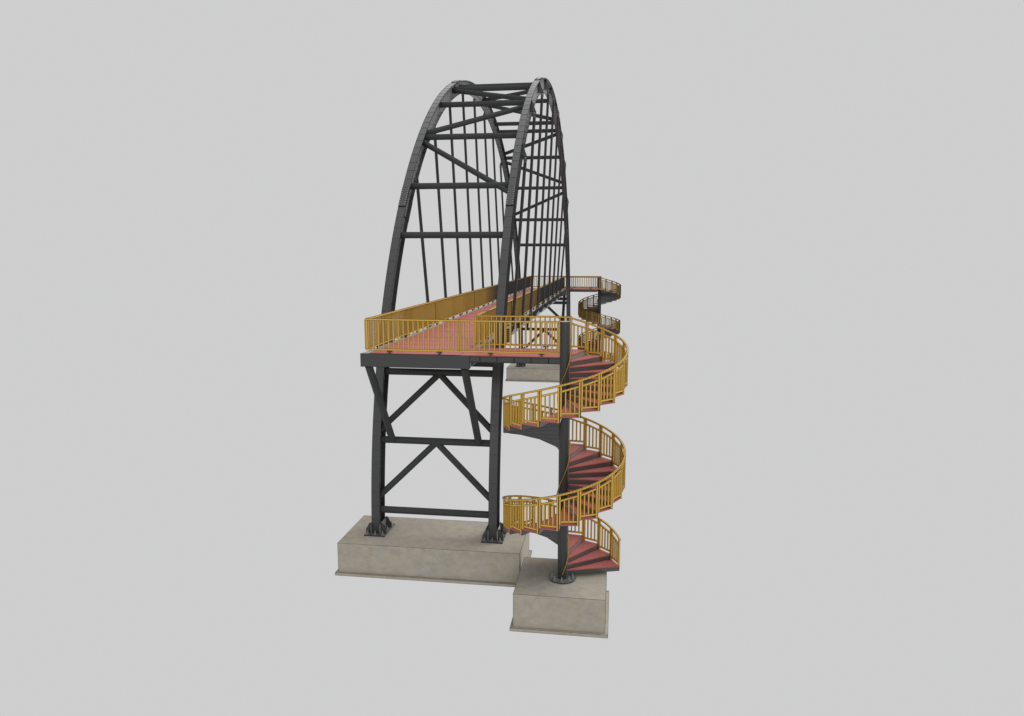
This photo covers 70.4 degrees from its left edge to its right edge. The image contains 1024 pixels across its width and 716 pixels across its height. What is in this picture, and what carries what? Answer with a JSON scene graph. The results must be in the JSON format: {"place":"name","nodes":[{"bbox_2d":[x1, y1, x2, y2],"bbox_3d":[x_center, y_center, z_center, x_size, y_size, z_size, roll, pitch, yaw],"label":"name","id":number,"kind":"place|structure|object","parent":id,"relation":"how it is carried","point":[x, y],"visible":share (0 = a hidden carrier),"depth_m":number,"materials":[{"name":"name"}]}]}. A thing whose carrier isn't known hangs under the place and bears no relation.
{"place":"outdoors","nodes":[
{"label":"outdoors","id":0,"kind":"place"},
{"bbox_2d":[335,515,531,586],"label":"foundation block","id":1,"kind":"structure","parent":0,"point":[437,550],"depth_m":27.61,"materials":[{"name":"concrete"}]},
{"bbox_2d":[360,77,569,543],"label":"arch bridge","id":2,"kind":"structure","parent":1,"relation":"on","point":[411,363],"depth_m":31.80,"materials":[{"name":"paint"}]},
{"bbox_2d":[364,276,530,349],"bbox_3d":[-1.640,-4.185,49.065,0.100,1.265,48.574,1,8,8],"label":"railing","id":3,"kind":"object","parent":2,"relation":"on","point":[446,308],"visible":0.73,"depth_m":35.17,"materials":[{"name":"yellow metal"}]},
{"bbox_2d":[365,318,559,356],"bbox_3d":[-1.731,-0.677,24.772,6.753,1.258,0.100,1,8,8],"label":"railing","id":4,"kind":"object","parent":2,"relation":"on","point":[439,352],"visible":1,"depth_m":24.73,"materials":[{"name":"yellow metal"}]},
{"bbox_2d":[460,347,559,367],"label":"landing platform","id":5,"kind":"structure","parent":2,"relation":"attached to","point":[519,358],"depth_m":24.68,"materials":[{"name":"paint"}]},
{"bbox_2d":[475,315,571,348],"bbox_3d":[0.403,-0.922,26.483,3.581,1.258,0.100,1,8,8],"label":"railing","id":6,"kind":"object","parent":5,"relation":"on","point":[506,316],"visible":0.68,"depth_m":26.46,"materials":[{"name":"yellow metal"}]},
{"bbox_2d":[476,277,563,342],"bbox_3d":[1.837,-4.111,48.571,0.100,1.265,44.594,1,8,8],"label":"railing","id":7,"kind":"object","parent":2,"relation":"on","point":[492,311],"visible":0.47,"depth_m":38.98,"materials":[{"name":"yellow metal"}]},
{"bbox_2d":[530,276,597,287],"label":"railing","id":8,"kind":"object","parent":2,"relation":"on","point":[570,280],"visible":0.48,"depth_m":72.19,"materials":[{"name":"yellow metal"}]},
{"bbox_2d":[564,288,598,291],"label":"landing platform","id":9,"kind":"structure","parent":2,"relation":"attached to","point":[582,290],"depth_m":70.26,"materials":[{"name":"paint"}]},
{"bbox_2d":[564,277,600,288],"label":"railing","id":10,"kind":"object","parent":9,"relation":"on","point":[584,282],"visible":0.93,"depth_m":70.07,"materials":[{"name":"yellow metal"}]},
{"bbox_2d":[0,0,1023,715],"label":"sky","id":11,"kind":"structure","parent":0,"point":[807,216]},
{"bbox_2d":[505,363,559,382],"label":"foundation block","id":12,"kind":"structure","parent":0,"point":[539,373],"depth_m":70.01,"materials":[{"name":"concrete"}]},
{"bbox_2d":[510,557,608,637],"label":"foundation block","id":13,"kind":"structure","parent":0,"point":[544,604],"depth_m":24.25,"materials":[{"name":"concrete"}]},
{"bbox_2d":[502,318,628,583],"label":"spiral staircase","id":14,"kind":"structure","parent":13,"relation":"on","point":[591,484],"depth_m":24.62,"materials":[{"name":"metal"}]},
{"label":"foundation block","id":15,"kind":"object","parent":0,"visible":0},
{"bbox_2d":[578,276,620,362],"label":"spiral staircase","id":16,"kind":"structure","parent":15,"relation":"on","point":[588,311],"depth_m":71.78,"materials":[{"name":"metal"}]}
]}

